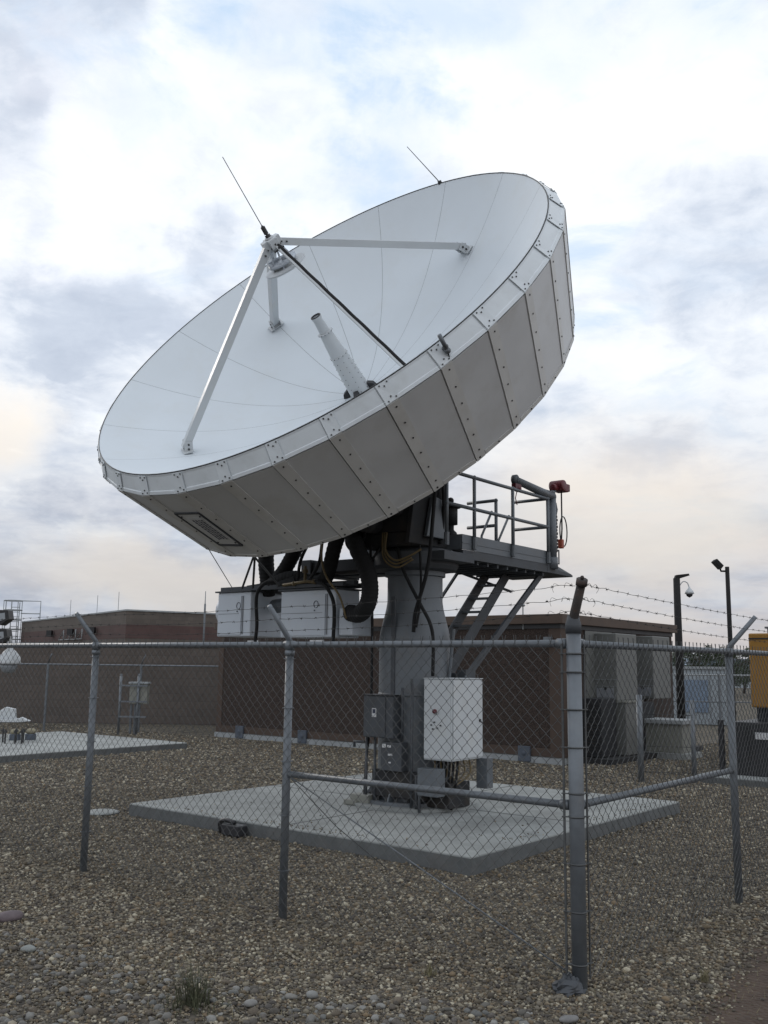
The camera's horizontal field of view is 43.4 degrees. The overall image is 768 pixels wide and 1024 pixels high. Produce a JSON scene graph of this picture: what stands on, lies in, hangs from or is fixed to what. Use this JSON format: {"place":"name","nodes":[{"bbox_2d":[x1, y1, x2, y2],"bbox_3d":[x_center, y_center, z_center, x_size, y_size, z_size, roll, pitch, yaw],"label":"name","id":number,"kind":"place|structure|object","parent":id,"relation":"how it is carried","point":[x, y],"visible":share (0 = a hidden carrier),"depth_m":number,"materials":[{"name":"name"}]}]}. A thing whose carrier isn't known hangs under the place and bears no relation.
{"place":"outdoors","nodes":[
{"label":"outdoors","id":0,"kind":"place"},
{"bbox_2d":[0,688,767,1023],"bbox_3d":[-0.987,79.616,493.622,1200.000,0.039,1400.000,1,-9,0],"label":"ground","id":1,"kind":"structure","parent":0,"point":[746,1000],"depth_m":6.29,"materials":[{"name":"grey gravel"}]},
{"bbox_2d":[0,610,20,673],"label":"antenna","id":2,"kind":"object","parent":1,"relation":"on","point":[4,616],"visible":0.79,"depth_m":10.82,"materials":[{"name":"white metal"}]},
{"bbox_2d":[0,910,22,922],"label":"rock","id":3,"kind":"object","parent":1,"relation":"on","point":[11,915],"visible":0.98,"depth_m":6.16,"materials":[{"name":"stone"}]},
{"bbox_2d":[20,944,35,952],"bbox_3d":[-2.041,2.506,5.533,0.091,0.044,0.054,1,-9,0],"label":"rock","id":4,"kind":"object","parent":1,"relation":"on","point":[29,948],"visible":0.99,"depth_m":5.52,"materials":[{"name":"grey stone"}]},
{"bbox_2d":[0,731,186,762],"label":"concrete pad","id":5,"kind":"object","parent":1,"relation":"on","point":[96,747],"visible":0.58,"depth_m":17.92,"materials":[{"name":"grey concrete"}]},
{"bbox_2d":[9,734,20,739],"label":"concrete block","id":6,"kind":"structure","parent":5,"relation":"on","point":[18,737],"depth_m":18.76,"materials":[{"name":"grey concrete"}]},
{"bbox_2d":[10,729,20,733],"bbox_3d":[-7.204,4.294,18.847,0.214,0.120,0.152,1,-9,0],"label":"sandbag","id":7,"kind":"object","parent":6,"relation":"on","point":[12,731],"visible":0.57,"depth_m":18.79,"materials":[{"name":"fabric"}]},
{"bbox_2d":[0,707,30,721],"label":"white pad device","id":8,"kind":"object","parent":5,"relation":"on","point":[8,711],"visible":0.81,"depth_m":19.54,"materials":[{"name":"metal"}]},
{"bbox_2d":[25,733,35,739],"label":"concrete block","id":9,"kind":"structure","parent":5,"relation":"on","point":[31,736],"depth_m":18.91,"materials":[{"name":"grey concrete"}]},
{"bbox_2d":[26,728,35,733],"bbox_3d":[-6.954,4.321,18.995,0.214,0.120,0.152,1,-9,0],"label":"sandbag","id":10,"kind":"object","parent":9,"relation":"on","point":[30,730],"visible":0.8,"depth_m":18.94,"materials":[{"name":"fabric"}]},
{"bbox_2d":[90,809,119,814],"bbox_3d":[-3.101,3.294,10.600,0.380,0.024,0.380,1,-9,0],"label":"ground cover","id":11,"kind":"object","parent":1,"relation":"on","point":[105,811],"visible":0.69,"depth_m":10.54,"materials":[{"name":"concrete"}]},
{"bbox_2d":[0,642,218,725],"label":"perimeter wall","id":12,"kind":"structure","parent":1,"relation":"on","point":[192,675],"depth_m":25.93,"materials":[{"name":"brown brick"}]},
{"bbox_2d":[1,653,217,731],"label":"chain link fence","id":13,"kind":"object","parent":1,"relation":"on","point":[80,665],"visible":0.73,"depth_m":23.16,"materials":[{"name":"metal"}]},
{"bbox_2d":[2,598,219,642],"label":"brick building","id":14,"kind":"structure","parent":1,"relation":"on","point":[140,627],"depth_m":46.73,"materials":[{"name":"brown brick"}]},
{"bbox_2d":[117,674,150,734],"bbox_3d":[-5.741,4.456,22.145,0.685,1.465,0.280,0,-9,5],"label":"utility stand","id":15,"kind":"object","parent":1,"relation":"on","point":[133,692],"visible":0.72,"depth_m":22.10,"materials":[{"name":"metal"}]},
{"bbox_2d":[161,957,231,1017],"bbox_3d":[-0.930,2.287,4.711,0.313,0.249,0.436,9,-12,-43],"label":"weed","id":16,"kind":"object","parent":1,"relation":"on","point":[193,999],"visible":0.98,"depth_m":4.69,"materials":[{"name":"green plant"}]},
{"bbox_2d":[203,591,205,641],"bbox_3d":[-7.419,5.529,39.608,0.074,4.550,0.074,4,-10,-22],"label":"thin mast","id":17,"kind":"object","parent":1,"relation":"on","point":[204,618],"visible":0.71,"depth_m":39.75,"materials":[{"name":"metal"}]},
{"bbox_2d":[218,818,246,836],"bbox_3d":[-1.500,3.058,9.375,0.369,0.157,0.130,-6,-11,38],"label":"conduit stub","id":18,"kind":"object","parent":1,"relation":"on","point":[238,829],"visible":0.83,"depth_m":9.29,"materials":[{"name":"black metal"}]},
{"bbox_2d":[244,999,257,1007],"bbox_3d":[-0.649,2.396,4.704,0.054,0.034,0.072,-6,-11,37],"label":"rock","id":19,"kind":"object","parent":1,"relation":"on","point":[251,1002],"visible":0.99,"depth_m":4.68,"materials":[{"name":"grey stone"}]},
{"bbox_2d":[0,931,532,1023],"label":"cobbles","id":20,"kind":"object","parent":1,"relation":"on","point":[169,1016],"visible":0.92,"depth_m":4.70,"materials":[{"name":"gravel"}]},
{"bbox_2d":[306,990,317,998],"bbox_3d":[-0.360,2.418,4.831,0.060,0.038,0.051,1,-9,0],"label":"rock","id":21,"kind":"object","parent":1,"relation":"on","point":[311,994],"visible":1,"depth_m":4.81,"materials":[{"name":"grey stone"}]},
{"bbox_2d":[0,576,767,991],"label":"chain link fence","id":22,"kind":"object","parent":1,"relation":"on","point":[574,644],"visible":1,"depth_m":6.14,"materials":[{"name":"metal"}]},
{"bbox_2d":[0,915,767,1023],"bbox_3d":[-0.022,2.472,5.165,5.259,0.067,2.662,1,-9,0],"label":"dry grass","id":23,"kind":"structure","parent":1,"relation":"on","point":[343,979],"depth_m":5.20,"materials":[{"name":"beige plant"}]},
{"bbox_2d":[129,773,679,875],"bbox_3d":[0.326,3.349,10.836,4.436,0.172,4.396,-6,-11,38],"label":"concrete pad","id":24,"kind":"object","parent":1,"relation":"on","point":[534,810],"visible":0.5,"depth_m":9.64,"materials":[{"name":"grey concrete"}]},
{"bbox_2d":[97,147,574,812],"bbox_3d":[-0.534,-0.613,11.089,5.374,7.716,5.990,-1,-9,10],"label":"satellite dish antenna","id":25,"kind":"object","parent":24,"relation":"on","point":[365,387],"visible":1,"depth_m":10.62,"materials":[{"name":"white paint"}]},
{"bbox_2d":[424,960,436,976],"bbox_3d":[0.242,2.466,5.226,0.101,0.084,0.092,1,-9,0],"label":"weed","id":26,"kind":"object","parent":1,"relation":"on","point":[429,971],"visible":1,"depth_m":5.22,"materials":[{"name":"green plant"}]},
{"bbox_2d":[214,604,702,764],"bbox_3d":[1.427,3.655,21.131,9.600,2.807,5.254,-6,-11,38],"label":"equipment shelter","id":27,"kind":"object","parent":1,"relation":"on","point":[542,625],"visible":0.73,"depth_m":18.04,"materials":[{"name":"brown brick"}]},
{"bbox_2d":[559,1015,578,1023],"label":"rock","id":28,"kind":"object","parent":1,"relation":"on","point":[569,1019],"visible":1,"depth_m":4.53,"materials":[{"name":"grey stone"}]},
{"bbox_2d":[552,971,586,997],"bbox_3d":[0.960,2.429,4.975,0.176,0.098,0.148,1,-9,0],"label":"rock","id":29,"kind":"object","parent":1,"relation":"on","point":[568,984],"visible":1,"depth_m":4.94,"materials":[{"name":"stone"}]},
{"bbox_2d":[636,695,696,782],"bbox_3d":[4.142,3.373,14.143,0.880,1.350,0.090,2,-9,-5],"label":"post and wire fence","id":30,"kind":"object","parent":1,"relation":"on","point":[641,768],"visible":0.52,"depth_m":14.11,"materials":[{"name":"metal"}]},
{"bbox_2d":[644,717,701,759],"bbox_3d":[5.337,4.256,18.137,1.000,0.720,0.800,-6,-11,38],"label":"ground cabinet","id":31,"kind":"object","parent":1,"relation":"on","point":[661,751],"visible":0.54,"depth_m":17.85,"materials":[{"name":"metal"}]},
{"bbox_2d":[673,574,693,718],"bbox_3d":[7.742,3.664,24.746,0.547,4.170,0.240,1,-9,0],"label":"pole","id":32,"kind":"object","parent":1,"relation":"on","point":[689,592],"visible":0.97,"depth_m":24.76,"materials":[{"name":"brown metal"}]},
{"bbox_2d":[672,666,727,724],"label":"metal shed","id":33,"kind":"structure","parent":1,"relation":"on","point":[688,671],"depth_m":28.78,"materials":[{"name":"grey metal"}]},
{"bbox_2d":[684,680,708,712],"bbox_3d":[9.335,5.508,28.858,0.700,0.950,0.028,-3,-10,20],"label":"door","id":34,"kind":"structure","parent":33,"relation":"in","point":[692,682],"depth_m":28.84,"materials":[{"name":"grey metal"}]},
{"bbox_2d":[672,645,737,668],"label":"tree","id":35,"kind":"object","parent":1,"relation":"on","point":[695,659],"visible":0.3,"depth_m":57.56,"materials":[{"name":"green plant"}]},
{"bbox_2d":[699,964,711,983],"bbox_3d":[1.726,2.473,5.186,0.094,0.095,0.099,-1,-9,10],"label":"weed","id":36,"kind":"object","parent":1,"relation":"on","point":[705,975],"visible":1,"depth_m":5.17,"materials":[{"name":"green plant"}]},
{"bbox_2d":[673,674,756,727],"bbox_3d":[9.118,5.211,26.191,6.460,1.600,0.060,0,-9,6],"label":"chain link fence","id":37,"kind":"object","parent":1,"relation":"on","point":[719,702],"visible":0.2,"depth_m":26.23,"materials":[{"name":"metal"}]},
{"bbox_2d":[711,559,735,716],"bbox_3d":[9.803,3.799,27.766,0.491,4.896,0.300,1,-9,0],"label":"light pole","id":38,"kind":"object","parent":1,"relation":"on","point":[717,564],"visible":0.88,"depth_m":27.93,"materials":[{"name":"brown metal"}]},
{"bbox_2d":[701,654,748,685],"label":"tree","id":39,"kind":"object","parent":1,"relation":"on","point":[720,666],"visible":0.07,"depth_m":63.06,"materials":[{"name":"green plant"}]},
{"bbox_2d":[707,646,750,684],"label":"tree","id":40,"kind":"object","parent":1,"relation":"on","point":[737,672],"visible":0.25,"depth_m":56.76,"materials":[{"name":"green plant"}]},
{"bbox_2d":[710,648,749,693],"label":"tree","id":41,"kind":"object","parent":1,"relation":"on","point":[736,663],"visible":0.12,"depth_m":64.91,"materials":[{"name":"green plant"}]},
{"bbox_2d":[697,768,767,787],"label":"concrete pad","id":42,"kind":"object","parent":1,"relation":"on","point":[739,782],"depth_m":14.01,"materials":[{"name":"grey concrete"}]},
{"bbox_2d":[718,627,767,776],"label":"generator","id":43,"kind":"object","parent":42,"relation":"on","point":[757,644],"visible":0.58,"depth_m":14.52,"materials":[{"name":"yellow metal"}]},
{"bbox_2d":[724,655,750,686],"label":"tree","id":44,"kind":"object","parent":1,"relation":"on","point":[744,669],"visible":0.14,"depth_m":60.39,"materials":[{"name":"green plant"}]},
{"bbox_2d":[0,0,767,658],"label":"sky","id":45,"kind":"structure","parent":0,"point":[124,217],"materials":[{"name":"white"}]},
{"bbox_2d":[140,786,666,847],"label":"stray gravel","id":46,"kind":"structure","parent":0,"point":[392,819],"depth_m":9.22,"materials":[{"name":"grey gravel"}]},
{"bbox_2d":[672,658,750,687],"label":"building","id":47,"kind":"structure","parent":0,"point":[717,662],"depth_m":83.98,"materials":[{"name":"plant"}]}
]}

